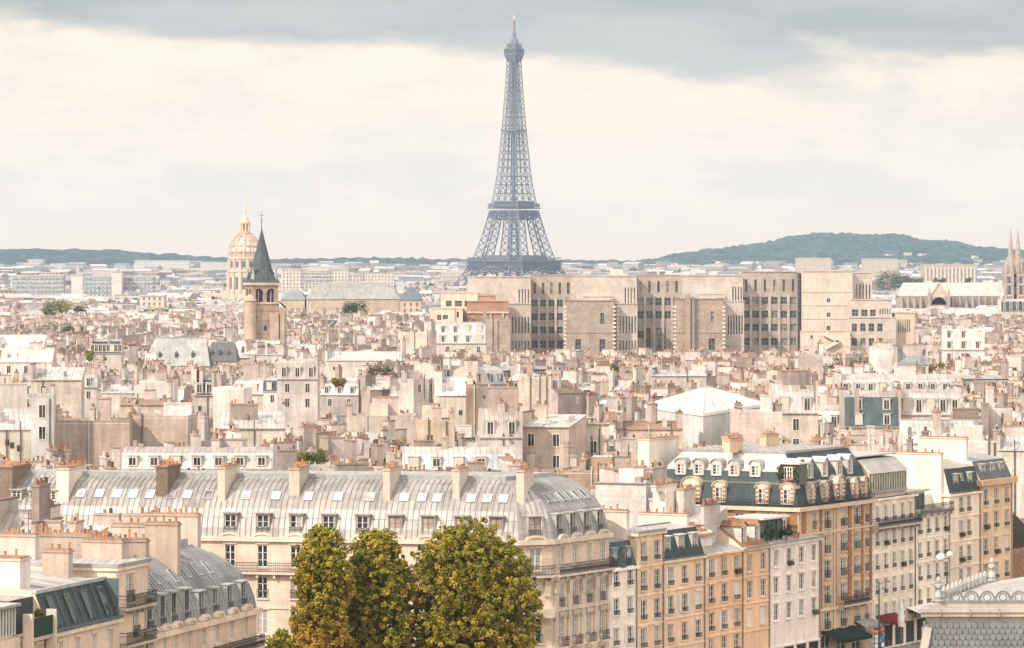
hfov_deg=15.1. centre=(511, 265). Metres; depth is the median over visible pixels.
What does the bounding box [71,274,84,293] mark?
apartment block
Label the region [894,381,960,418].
house
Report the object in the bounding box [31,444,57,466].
house
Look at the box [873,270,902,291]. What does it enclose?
tree
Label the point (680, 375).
house
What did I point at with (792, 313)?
window
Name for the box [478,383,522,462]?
house
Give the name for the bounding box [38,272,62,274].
apartment block
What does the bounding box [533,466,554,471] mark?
house
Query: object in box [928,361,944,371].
tree
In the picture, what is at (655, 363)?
house
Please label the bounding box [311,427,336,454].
house
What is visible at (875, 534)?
window
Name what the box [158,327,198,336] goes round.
house
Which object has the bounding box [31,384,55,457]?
house
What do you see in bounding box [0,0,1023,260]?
sky
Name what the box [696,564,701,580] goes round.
window
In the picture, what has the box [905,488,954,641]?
town house
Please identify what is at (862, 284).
slot window
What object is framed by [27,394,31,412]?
house
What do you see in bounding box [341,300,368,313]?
tree
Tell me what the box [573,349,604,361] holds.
house
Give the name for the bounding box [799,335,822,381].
house
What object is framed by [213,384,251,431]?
house
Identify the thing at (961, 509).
window
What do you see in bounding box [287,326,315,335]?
house
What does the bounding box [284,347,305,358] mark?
house
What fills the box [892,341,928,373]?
house
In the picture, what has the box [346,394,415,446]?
house
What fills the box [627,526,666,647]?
town house
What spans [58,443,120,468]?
house
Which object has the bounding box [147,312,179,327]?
house
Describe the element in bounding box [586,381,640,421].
house
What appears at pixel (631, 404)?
house
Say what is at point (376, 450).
house
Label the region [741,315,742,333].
slot window
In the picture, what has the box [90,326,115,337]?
house
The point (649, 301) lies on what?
window
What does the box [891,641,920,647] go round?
pavement
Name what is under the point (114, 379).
house
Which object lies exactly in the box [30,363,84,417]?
house
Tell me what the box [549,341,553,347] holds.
window
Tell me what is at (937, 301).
rose window
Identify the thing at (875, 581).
window
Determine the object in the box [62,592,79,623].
roof window
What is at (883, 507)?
window
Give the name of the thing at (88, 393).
window
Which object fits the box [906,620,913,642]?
window
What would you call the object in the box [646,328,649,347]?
window
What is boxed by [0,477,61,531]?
house
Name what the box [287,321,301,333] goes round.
house
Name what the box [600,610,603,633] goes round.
window
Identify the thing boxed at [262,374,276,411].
house
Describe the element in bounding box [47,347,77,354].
house
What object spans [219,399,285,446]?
house
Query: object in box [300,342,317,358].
house
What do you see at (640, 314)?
window
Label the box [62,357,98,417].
house
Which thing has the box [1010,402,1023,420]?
house
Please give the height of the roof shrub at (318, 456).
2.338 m
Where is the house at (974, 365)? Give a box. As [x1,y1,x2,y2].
[971,360,978,369]
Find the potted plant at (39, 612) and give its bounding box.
[34,608,43,617]
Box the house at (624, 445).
[603,434,637,464]
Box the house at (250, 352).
[244,340,271,363]
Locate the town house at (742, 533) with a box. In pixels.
[717,517,772,647]
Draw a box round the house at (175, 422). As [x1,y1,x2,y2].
[131,398,196,446]
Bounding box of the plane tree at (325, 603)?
[288,523,358,647]
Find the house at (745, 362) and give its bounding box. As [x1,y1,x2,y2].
[735,353,753,370]
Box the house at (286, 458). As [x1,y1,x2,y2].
[277,445,310,470]
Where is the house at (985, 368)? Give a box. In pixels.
[982,364,1000,374]
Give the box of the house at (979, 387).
[961,378,996,403]
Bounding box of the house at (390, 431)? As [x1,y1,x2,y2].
[326,419,406,447]
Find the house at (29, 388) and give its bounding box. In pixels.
[24,382,30,393]
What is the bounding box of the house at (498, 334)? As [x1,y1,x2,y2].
[486,315,509,353]
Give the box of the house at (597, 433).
[577,406,609,456]
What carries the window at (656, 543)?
in the town house at (648, 547)
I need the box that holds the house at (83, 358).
[77,349,88,361]
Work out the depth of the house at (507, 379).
910.33 m
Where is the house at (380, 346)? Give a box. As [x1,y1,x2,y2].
[351,340,396,350]
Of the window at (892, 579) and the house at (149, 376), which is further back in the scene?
the house at (149, 376)
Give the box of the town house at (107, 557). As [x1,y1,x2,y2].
[30,529,157,647]
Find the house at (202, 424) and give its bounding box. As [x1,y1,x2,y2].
[197,412,210,446]
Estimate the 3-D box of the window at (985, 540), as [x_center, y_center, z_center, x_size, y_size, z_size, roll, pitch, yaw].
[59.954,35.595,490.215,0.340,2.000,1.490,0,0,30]
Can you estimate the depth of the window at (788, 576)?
438.86 m
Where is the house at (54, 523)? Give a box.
[31,513,108,536]
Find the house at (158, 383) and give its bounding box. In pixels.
[139,366,178,401]
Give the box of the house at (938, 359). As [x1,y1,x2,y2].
[929,349,961,365]
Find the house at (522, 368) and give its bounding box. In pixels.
[509,361,537,382]
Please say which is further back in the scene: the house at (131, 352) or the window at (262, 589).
the house at (131, 352)
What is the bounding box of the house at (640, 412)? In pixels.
[634,397,645,420]
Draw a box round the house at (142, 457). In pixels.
[120,433,276,470]
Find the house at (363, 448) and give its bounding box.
[355,432,403,457]
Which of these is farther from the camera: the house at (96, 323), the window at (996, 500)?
the house at (96, 323)
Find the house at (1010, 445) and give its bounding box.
[997,421,1023,523]
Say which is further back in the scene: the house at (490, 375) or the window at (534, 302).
the window at (534, 302)
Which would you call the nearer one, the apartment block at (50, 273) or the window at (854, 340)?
the window at (854, 340)
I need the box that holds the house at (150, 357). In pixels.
[138,352,166,369]
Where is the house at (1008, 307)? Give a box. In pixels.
[997,295,1023,318]
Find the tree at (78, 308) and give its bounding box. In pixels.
[68,305,86,314]
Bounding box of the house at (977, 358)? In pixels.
[971,356,990,361]
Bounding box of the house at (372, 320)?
[353,314,385,330]
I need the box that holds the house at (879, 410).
[839,384,901,443]
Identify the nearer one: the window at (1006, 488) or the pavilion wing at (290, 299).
the window at (1006, 488)
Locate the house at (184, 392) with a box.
[169,368,191,401]
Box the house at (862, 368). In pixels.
[828,356,871,373]
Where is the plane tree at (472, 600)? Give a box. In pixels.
[400,516,544,647]
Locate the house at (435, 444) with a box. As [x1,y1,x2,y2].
[392,439,441,446]
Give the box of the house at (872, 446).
[845,425,892,451]
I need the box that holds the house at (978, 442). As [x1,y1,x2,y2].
[954,424,1001,455]
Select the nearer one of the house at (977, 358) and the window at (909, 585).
the window at (909, 585)
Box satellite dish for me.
[464,447,471,461]
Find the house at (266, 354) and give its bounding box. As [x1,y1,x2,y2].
[256,342,293,365]
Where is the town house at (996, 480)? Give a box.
[917,431,1017,580]
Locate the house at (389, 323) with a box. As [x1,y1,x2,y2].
[380,319,402,330]
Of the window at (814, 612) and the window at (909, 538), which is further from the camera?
the window at (909, 538)
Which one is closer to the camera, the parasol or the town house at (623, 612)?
the town house at (623, 612)
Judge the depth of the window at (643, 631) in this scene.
408.57 m
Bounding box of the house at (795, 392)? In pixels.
[769,366,818,444]
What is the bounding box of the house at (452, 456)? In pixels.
[402,432,514,471]
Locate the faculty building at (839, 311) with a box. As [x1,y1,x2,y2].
[430,267,914,355]
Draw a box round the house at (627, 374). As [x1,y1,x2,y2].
[623,369,648,381]
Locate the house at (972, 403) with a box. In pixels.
[930,396,980,418]
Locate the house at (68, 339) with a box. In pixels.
[54,335,75,344]
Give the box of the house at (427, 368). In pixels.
[415,354,451,377]
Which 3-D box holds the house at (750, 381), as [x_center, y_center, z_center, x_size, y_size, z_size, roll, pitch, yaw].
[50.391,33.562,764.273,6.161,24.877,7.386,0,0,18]
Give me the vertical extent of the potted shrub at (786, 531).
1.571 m
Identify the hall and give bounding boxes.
[306,283,400,313]
[1013,514,1023,577]
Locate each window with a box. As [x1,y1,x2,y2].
[6,365,10,372]
[24,365,27,372]
[38,404,45,417]
[38,426,45,439]
[45,596,62,627]
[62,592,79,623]
[79,589,96,619]
[86,391,90,398]
[92,634,94,647]
[96,586,112,615]
[109,630,110,647]
[126,574,134,601]
[133,610,140,636]
[163,637,165,647]
[174,635,176,647]
[187,631,189,647]
[202,628,203,646]
[216,624,217,643]
[225,545,234,565]
[230,620,232,639]
[235,277,237,288]
[244,617,245,635]
[256,577,267,597]
[258,545,266,566]
[258,610,267,633]
[265,435,272,441]
[270,395,273,402]
[285,383,289,391]
[285,398,289,406]
[291,546,300,567]
[291,579,297,598]
[305,383,309,391]
[305,398,309,406]
[328,398,331,405]
[446,301,451,305]
[455,301,461,305]
[515,317,516,332]
[518,317,519,332]
[521,317,522,332]
[527,433,534,446]
[527,455,534,465]
[529,619,542,642]
[530,549,540,570]
[532,300,537,305]
[532,313,537,319]
[532,327,537,332]
[532,341,537,347]
[533,283,535,293]
[540,300,545,305]
[540,313,545,319]
[540,327,545,332]
[540,341,545,347]
[549,300,553,305]
[549,313,553,319]
[549,327,553,332]
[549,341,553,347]
[550,283,552,293]
[553,434,559,446]
[553,455,559,467]
[557,300,562,305]
[557,313,562,319]
[557,327,562,332]
[557,341,562,347]
[559,547,562,565]
[560,583,565,606]
[560,616,562,640]
[573,545,576,563]
[573,581,578,604]
[573,614,576,638]
[575,339,580,349]
[575,396,578,403]
[587,543,589,562]
[587,579,592,602]
[587,612,589,634]
[590,441,596,453]
[600,313,603,323]
[600,339,604,351]
[600,542,603,560]
[600,577,605,599]
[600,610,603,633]
[614,572,620,586]
[614,599,620,614]
[614,629,620,645]
[625,626,635,643]
[628,570,633,584]
[628,596,633,612]
[637,298,643,304]
[637,311,643,317]
[638,331,643,337]
[639,281,641,291]
[641,542,647,560]
[641,571,647,590]
[641,600,647,619]
[641,628,647,647]
[646,298,652,304]
[646,311,652,317]
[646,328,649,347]
[648,281,650,291]
[654,540,660,559]
[654,569,660,588]
[654,598,660,617]
[654,626,660,644]
[655,298,661,304]
[655,311,661,317]
[656,328,665,350]
[657,281,659,291]
[664,298,670,304]
[664,311,670,317]
[665,567,676,585]
[665,596,676,614]
[666,281,668,291]
[668,625,674,641]
[675,281,677,291]
[679,593,689,611]
[682,566,688,582]
[682,622,688,639]
[694,380,699,387]
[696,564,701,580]
[696,592,701,608]
[696,620,701,636]
[706,558,716,577]
[709,338,714,349]
[709,585,715,602]
[709,613,715,630]
[709,638,712,647]
[711,311,713,322]
[719,610,729,629]
[721,557,727,574]
[721,583,727,600]
[722,636,725,647]
[734,555,742,573]
[734,581,740,598]
[734,609,740,626]
[734,633,740,647]
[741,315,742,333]
[743,297,748,303]
[744,311,748,317]
[744,324,748,330]
[744,338,748,344]
[747,554,750,571]
[747,581,750,598]
[747,609,751,625]
[752,297,758,303]
[752,311,758,317]
[752,324,758,330]
[752,338,758,344]
[754,279,756,290]
[761,552,764,569]
[761,579,764,595]
[761,607,764,623]
[762,297,767,303]
[762,311,767,317]
[762,324,767,330]
[762,338,767,344]
[771,297,776,303]
[771,311,776,317]
[771,324,776,330]
[771,338,776,344]
[771,550,781,567]
[774,577,777,593]
[774,604,777,620]
[781,297,786,303]
[781,311,786,317]
[781,324,786,330]
[781,338,786,344]
[781,467,787,479]
[782,519,785,528]
[786,467,792,479]
[787,548,794,565]
[787,575,789,591]
[787,602,789,617]
[790,297,795,303]
[790,311,795,317]
[790,324,795,330]
[790,338,795,344]
[793,418,798,430]
[793,438,798,443]
[797,643,805,647]
[799,546,802,562]
[799,573,802,589]
[799,600,802,615]
[809,641,817,647]
[812,545,814,560]
[812,571,814,586]
[812,598,819,614]
[813,514,816,528]
[821,636,829,647]
[824,586,830,603]
[825,510,830,527]
[825,535,830,552]
[825,560,830,577]
[825,612,830,629]
[837,639,844,647]
[841,508,845,525]
[841,533,847,550]
[841,558,847,575]
[841,583,847,600]
[841,609,846,626]
[852,310,857,315]
[852,324,856,330]
[852,338,856,345]
[852,640,859,647]
[854,507,860,523]
[854,531,860,548]
[854,556,860,573]
[854,581,860,598]
[854,608,860,623]
[860,324,864,330]
[860,338,864,345]
[861,310,866,315]
[862,284,863,298]
[865,507,868,521]
[865,531,868,546]
[865,556,868,570]
[865,581,868,595]
[865,606,868,618]
[869,324,873,330]
[869,338,873,345]
[870,310,875,315]
[870,471,906,493]
[874,506,880,521]
[874,532,880,545]
[874,554,880,569]
[874,579,880,594]
[874,604,880,619]
[877,324,882,330]
[882,505,889,520]
[882,531,890,544]
[882,553,889,568]
[882,577,889,593]
[882,603,890,615]
[884,625,891,646]
[890,504,897,519]
[890,528,897,543]
[890,552,897,567]
[890,576,897,591]
[890,601,897,613]
[895,624,902,644]
[899,503,905,517]
[899,528,905,542]
[899,550,907,566]
[899,575,905,590]
[899,600,905,614]
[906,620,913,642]
[907,502,913,517]
[907,526,913,540]
[907,549,913,564]
[907,573,913,588]
[907,598,913,613]
[917,618,924,639]
[918,543,922,557]
[918,566,922,580]
[918,589,922,603]
[927,518,931,532]
[927,542,931,556]
[927,564,931,578]
[927,588,931,602]
[932,297,945,304]
[933,562,940,577]
[935,517,939,531]
[935,540,938,554]
[944,516,949,530]
[944,539,947,553]
[959,497,963,511]
[959,521,965,536]
[959,546,965,561]
[959,569,962,580]
[967,496,971,510]
[967,520,971,534]
[967,545,971,559]
[984,489,988,504]
[984,513,990,528]
[984,539,988,554]
[994,488,999,503]
[994,511,999,526]
[994,537,1001,553]
[994,562,999,577]
[1005,486,1009,501]
[1005,510,1009,525]
[1005,536,1009,550]
[1005,561,1009,575]
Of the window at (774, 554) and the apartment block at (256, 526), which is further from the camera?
the window at (774, 554)
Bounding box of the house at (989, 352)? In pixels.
[985,347,998,355]
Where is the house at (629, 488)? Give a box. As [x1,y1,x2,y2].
[594,460,669,525]
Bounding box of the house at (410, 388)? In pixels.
[390,363,433,417]
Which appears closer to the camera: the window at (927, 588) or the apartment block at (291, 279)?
the window at (927, 588)
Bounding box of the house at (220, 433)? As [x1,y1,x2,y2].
[173,428,225,446]
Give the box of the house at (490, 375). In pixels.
[452,354,506,407]
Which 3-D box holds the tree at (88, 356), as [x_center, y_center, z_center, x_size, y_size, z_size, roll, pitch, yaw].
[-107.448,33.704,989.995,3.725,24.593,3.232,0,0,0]
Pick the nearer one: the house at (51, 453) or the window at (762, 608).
the window at (762, 608)
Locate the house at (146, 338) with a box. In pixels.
[142,335,155,345]
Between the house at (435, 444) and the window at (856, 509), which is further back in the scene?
the house at (435, 444)
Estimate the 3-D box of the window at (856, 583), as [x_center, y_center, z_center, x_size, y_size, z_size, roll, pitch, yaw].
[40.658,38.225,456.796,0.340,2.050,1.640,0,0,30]
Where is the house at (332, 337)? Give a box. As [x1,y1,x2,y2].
[324,330,353,344]
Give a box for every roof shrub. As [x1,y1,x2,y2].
[297,449,307,462]
[302,448,328,465]
[330,377,346,386]
[364,363,395,376]
[610,363,623,372]
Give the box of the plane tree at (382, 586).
[344,528,415,647]
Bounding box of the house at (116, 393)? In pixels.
[101,377,141,417]
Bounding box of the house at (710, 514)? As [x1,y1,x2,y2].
[648,484,727,542]
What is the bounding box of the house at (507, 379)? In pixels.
[505,376,517,386]
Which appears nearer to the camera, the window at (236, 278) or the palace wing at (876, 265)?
the window at (236, 278)
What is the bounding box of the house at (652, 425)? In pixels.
[615,399,682,447]
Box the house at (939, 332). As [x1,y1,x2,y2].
[929,324,944,343]
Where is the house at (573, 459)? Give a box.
[569,453,576,465]
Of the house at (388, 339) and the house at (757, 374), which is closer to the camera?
the house at (757, 374)
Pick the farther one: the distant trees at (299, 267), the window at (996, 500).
the distant trees at (299, 267)
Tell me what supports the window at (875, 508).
in the town house at (895, 522)
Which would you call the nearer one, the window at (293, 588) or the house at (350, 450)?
the window at (293, 588)
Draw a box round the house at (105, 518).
[93,506,156,536]
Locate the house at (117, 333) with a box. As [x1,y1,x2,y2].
[108,327,138,343]
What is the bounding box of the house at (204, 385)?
[194,363,216,431]
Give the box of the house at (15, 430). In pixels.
[0,378,31,461]
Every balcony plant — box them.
[776,464,783,483]
[781,477,792,482]
[792,465,798,483]
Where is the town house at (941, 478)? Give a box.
[878,446,982,590]
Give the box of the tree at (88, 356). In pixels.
[85,349,93,363]
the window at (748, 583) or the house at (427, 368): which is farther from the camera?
the house at (427, 368)
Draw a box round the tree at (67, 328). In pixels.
[61,325,83,332]
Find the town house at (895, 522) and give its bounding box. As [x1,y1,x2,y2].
[841,440,922,647]
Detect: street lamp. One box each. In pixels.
[878,581,889,647]
[936,551,952,585]
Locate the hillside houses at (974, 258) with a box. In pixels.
[715,252,1005,265]
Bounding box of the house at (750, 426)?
[730,390,782,442]
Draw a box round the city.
[0,259,1023,343]
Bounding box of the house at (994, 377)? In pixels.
[962,358,1008,392]
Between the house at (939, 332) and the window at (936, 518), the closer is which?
the window at (936, 518)
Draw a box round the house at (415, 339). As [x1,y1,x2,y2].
[400,318,436,355]
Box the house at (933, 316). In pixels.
[929,314,954,324]
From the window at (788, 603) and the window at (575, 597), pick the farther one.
the window at (788, 603)
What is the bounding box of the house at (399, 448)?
[393,445,441,451]
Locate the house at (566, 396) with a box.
[540,373,583,413]
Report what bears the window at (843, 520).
in the corner building at (829, 498)
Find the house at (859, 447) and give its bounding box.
[816,438,867,451]
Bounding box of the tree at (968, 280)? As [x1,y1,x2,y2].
[963,277,971,282]
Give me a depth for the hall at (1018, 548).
504.00 m
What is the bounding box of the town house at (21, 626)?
[0,595,56,647]
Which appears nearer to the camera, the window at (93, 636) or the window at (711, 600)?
the window at (93, 636)
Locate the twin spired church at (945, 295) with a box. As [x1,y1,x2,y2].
[895,228,1023,308]
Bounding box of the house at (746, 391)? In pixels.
[741,387,751,397]
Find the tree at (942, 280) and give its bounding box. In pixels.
[933,277,945,282]
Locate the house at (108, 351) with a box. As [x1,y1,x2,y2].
[90,334,123,372]
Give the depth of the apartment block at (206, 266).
5800.00 m
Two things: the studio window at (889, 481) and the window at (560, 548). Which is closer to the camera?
the window at (560, 548)
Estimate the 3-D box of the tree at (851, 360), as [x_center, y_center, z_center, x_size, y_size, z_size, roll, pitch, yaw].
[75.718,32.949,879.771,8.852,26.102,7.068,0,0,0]
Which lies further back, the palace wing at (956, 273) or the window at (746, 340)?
the palace wing at (956, 273)
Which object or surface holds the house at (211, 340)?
on the ground
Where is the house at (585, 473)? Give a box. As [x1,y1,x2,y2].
[560,451,637,490]
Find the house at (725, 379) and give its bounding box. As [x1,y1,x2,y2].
[715,367,745,384]
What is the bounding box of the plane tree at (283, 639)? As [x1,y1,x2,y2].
[265,628,299,647]
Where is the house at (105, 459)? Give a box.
[98,451,119,469]
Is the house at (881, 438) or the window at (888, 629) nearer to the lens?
the window at (888, 629)
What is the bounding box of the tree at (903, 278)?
[888,273,910,287]
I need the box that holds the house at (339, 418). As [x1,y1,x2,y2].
[323,412,346,431]
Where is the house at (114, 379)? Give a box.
[97,364,121,397]
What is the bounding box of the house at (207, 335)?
[189,330,211,345]
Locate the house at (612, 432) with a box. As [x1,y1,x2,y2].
[588,418,615,448]
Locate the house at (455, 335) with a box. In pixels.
[424,309,486,355]
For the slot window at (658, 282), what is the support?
in the faculty building at (839, 311)
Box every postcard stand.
[870,630,877,647]
[877,628,884,647]
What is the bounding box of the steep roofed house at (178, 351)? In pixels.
[142,337,213,369]
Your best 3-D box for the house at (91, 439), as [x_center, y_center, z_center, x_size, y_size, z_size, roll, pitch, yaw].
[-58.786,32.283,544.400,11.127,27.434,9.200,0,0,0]
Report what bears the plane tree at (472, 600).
on the road
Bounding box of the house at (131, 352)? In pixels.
[124,343,137,362]
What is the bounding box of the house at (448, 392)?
[433,365,465,430]
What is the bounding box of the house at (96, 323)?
[94,316,124,326]
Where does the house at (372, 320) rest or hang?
on the ground
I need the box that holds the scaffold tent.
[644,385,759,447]
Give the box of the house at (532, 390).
[518,359,550,414]
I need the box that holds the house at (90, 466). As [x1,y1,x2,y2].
[72,459,96,469]
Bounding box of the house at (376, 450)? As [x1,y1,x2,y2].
[356,439,401,467]
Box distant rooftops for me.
[0,291,1023,495]
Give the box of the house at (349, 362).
[325,335,405,379]
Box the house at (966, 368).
[961,353,987,374]
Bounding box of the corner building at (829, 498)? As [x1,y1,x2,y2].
[637,428,877,647]
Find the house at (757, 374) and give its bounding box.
[752,369,763,378]
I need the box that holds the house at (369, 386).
[356,372,395,412]
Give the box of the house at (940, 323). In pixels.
[933,321,957,328]
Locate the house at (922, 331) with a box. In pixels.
[918,321,953,343]
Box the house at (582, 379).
[562,364,601,419]
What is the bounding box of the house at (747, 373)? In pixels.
[744,367,753,377]
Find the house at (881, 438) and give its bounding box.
[878,428,896,450]
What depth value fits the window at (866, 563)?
459.14 m
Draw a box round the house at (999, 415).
[985,382,1012,438]
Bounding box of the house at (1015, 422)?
[1013,417,1023,424]
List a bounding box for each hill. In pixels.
[0,248,652,265]
[630,232,1023,267]
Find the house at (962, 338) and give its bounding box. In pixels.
[942,317,984,362]
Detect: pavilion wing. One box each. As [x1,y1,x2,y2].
[280,290,305,312]
[400,288,422,313]
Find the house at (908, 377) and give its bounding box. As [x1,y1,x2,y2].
[833,355,962,391]
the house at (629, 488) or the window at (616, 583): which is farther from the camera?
the house at (629, 488)
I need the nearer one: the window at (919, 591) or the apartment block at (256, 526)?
the apartment block at (256, 526)
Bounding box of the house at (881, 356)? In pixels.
[869,339,893,373]
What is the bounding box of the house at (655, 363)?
[623,357,661,369]
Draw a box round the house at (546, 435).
[523,400,586,472]
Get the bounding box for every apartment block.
[0,457,614,647]
[11,275,65,294]
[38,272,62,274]
[50,263,85,267]
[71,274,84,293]
[85,276,110,295]
[111,271,123,295]
[124,276,155,292]
[134,260,190,269]
[139,295,166,307]
[201,262,226,271]
[281,269,302,291]
[303,270,331,289]
[331,270,349,282]
[350,274,363,282]
[364,273,394,286]
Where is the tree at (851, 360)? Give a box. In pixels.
[827,354,863,369]
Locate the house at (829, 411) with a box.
[818,393,838,436]
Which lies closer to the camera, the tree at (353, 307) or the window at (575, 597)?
the window at (575, 597)
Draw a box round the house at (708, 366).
[691,358,734,375]
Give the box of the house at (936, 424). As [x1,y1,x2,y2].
[897,398,989,450]
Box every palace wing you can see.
[795,258,830,270]
[861,258,897,278]
[920,264,976,282]
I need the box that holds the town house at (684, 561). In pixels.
[630,506,707,647]
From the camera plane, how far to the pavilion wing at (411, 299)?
1960.00 m
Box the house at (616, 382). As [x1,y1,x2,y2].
[608,364,643,390]
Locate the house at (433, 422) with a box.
[415,399,454,446]
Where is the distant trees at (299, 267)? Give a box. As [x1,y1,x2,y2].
[0,263,992,316]
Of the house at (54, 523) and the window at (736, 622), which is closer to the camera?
the house at (54, 523)
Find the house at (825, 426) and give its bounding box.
[818,418,834,443]
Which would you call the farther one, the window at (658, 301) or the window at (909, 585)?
the window at (658, 301)
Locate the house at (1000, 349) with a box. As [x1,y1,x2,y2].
[996,345,1015,352]
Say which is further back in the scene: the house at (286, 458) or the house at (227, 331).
the house at (227, 331)
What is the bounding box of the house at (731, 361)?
[717,355,735,366]
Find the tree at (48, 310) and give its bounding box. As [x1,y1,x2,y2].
[40,297,74,314]
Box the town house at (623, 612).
[602,504,640,647]
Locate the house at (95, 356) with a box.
[92,354,105,369]
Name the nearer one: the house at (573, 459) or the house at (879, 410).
the house at (573, 459)
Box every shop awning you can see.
[821,625,872,643]
[854,618,881,629]
[880,612,905,625]
[906,603,932,613]
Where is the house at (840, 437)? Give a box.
[833,433,846,444]
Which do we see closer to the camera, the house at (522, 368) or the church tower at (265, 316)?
the house at (522, 368)
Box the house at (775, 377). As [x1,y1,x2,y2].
[752,367,797,394]
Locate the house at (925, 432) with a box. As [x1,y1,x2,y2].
[906,427,949,451]
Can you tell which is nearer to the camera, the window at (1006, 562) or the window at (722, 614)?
the window at (722, 614)
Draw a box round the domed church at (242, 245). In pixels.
[202,198,283,299]
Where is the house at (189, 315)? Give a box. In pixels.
[169,313,202,323]
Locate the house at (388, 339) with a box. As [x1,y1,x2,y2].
[368,334,399,350]
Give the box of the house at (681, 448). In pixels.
[679,443,697,454]
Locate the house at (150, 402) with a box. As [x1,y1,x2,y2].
[120,377,173,417]
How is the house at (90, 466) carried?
on the ground
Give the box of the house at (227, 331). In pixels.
[203,325,241,340]
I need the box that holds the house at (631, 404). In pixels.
[593,393,637,421]
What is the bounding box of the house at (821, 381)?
[818,379,832,386]
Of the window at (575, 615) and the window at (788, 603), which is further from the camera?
the window at (788, 603)
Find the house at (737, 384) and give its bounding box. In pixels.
[725,378,747,390]
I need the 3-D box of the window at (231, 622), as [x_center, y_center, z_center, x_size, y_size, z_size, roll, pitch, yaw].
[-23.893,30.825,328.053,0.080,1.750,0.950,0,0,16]
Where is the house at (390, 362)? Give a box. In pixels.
[355,358,400,376]
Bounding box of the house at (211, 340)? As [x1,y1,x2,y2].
[208,337,217,346]
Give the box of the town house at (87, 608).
[0,523,123,647]
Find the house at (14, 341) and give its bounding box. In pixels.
[0,335,46,352]
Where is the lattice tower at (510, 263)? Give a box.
[453,15,565,285]
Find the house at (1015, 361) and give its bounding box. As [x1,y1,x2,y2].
[992,352,1023,377]
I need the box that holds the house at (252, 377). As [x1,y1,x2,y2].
[231,361,267,411]
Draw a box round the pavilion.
[918,558,1023,647]
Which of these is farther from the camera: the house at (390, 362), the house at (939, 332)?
the house at (939, 332)
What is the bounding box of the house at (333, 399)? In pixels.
[320,364,358,421]
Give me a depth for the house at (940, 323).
1418.63 m
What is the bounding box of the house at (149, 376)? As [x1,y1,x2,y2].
[133,362,154,397]
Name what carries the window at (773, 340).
in the faculty building at (839, 311)
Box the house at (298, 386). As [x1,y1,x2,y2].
[276,351,319,437]
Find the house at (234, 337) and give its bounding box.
[229,335,255,352]
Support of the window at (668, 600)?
in the town house at (684, 561)
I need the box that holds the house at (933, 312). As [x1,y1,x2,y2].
[930,308,953,319]
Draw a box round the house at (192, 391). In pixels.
[188,382,193,412]
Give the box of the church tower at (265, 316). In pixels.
[243,211,286,346]
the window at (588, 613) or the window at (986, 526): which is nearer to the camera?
the window at (588, 613)
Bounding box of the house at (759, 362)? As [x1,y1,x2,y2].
[754,355,781,365]
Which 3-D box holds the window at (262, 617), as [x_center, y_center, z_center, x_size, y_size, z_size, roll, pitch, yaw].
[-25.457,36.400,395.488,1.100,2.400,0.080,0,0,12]
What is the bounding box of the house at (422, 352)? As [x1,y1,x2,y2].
[412,345,430,358]
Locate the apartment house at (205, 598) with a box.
[79,504,264,647]
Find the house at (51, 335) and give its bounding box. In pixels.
[49,332,64,339]
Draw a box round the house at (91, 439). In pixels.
[55,398,132,469]
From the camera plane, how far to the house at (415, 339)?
1080.38 m
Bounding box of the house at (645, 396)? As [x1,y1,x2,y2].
[619,386,662,411]
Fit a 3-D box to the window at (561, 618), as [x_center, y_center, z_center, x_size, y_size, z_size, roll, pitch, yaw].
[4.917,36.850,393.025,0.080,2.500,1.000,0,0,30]
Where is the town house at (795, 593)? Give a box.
[727,514,823,647]
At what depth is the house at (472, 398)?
615.00 m
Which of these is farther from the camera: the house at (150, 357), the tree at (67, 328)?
the tree at (67, 328)
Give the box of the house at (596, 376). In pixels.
[590,371,618,388]
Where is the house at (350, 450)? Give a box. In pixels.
[328,435,396,463]
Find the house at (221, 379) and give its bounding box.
[217,372,230,386]
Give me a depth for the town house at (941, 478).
482.78 m
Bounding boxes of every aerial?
[22,510,34,529]
[563,441,573,465]
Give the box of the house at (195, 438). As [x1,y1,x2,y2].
[163,425,240,446]
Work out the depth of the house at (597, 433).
556.00 m
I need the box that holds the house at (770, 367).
[768,363,781,370]
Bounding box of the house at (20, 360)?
[0,340,56,382]
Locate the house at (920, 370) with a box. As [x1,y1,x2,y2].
[917,366,950,373]
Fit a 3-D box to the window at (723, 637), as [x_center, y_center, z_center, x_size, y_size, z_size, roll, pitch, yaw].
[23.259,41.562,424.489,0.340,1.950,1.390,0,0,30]
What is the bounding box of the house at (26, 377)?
[14,369,30,382]
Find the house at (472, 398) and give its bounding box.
[465,372,479,436]
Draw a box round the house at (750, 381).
[748,374,766,389]
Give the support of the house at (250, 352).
on the ground
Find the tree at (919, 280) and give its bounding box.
[907,277,924,282]
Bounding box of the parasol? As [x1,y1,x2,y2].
[898,597,904,626]
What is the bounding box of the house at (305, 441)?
[296,417,330,452]
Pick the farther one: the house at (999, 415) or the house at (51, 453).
the house at (999, 415)
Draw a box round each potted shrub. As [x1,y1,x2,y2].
[766,522,774,540]
[778,527,793,539]
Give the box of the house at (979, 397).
[962,390,996,412]
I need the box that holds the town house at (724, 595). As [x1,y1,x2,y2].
[650,478,745,647]
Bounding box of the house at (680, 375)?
[646,360,705,388]
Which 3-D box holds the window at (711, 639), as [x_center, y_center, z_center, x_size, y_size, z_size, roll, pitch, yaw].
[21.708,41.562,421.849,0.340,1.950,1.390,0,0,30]
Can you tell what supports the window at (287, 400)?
in the house at (298, 386)
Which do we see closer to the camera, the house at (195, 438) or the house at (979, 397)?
the house at (195, 438)

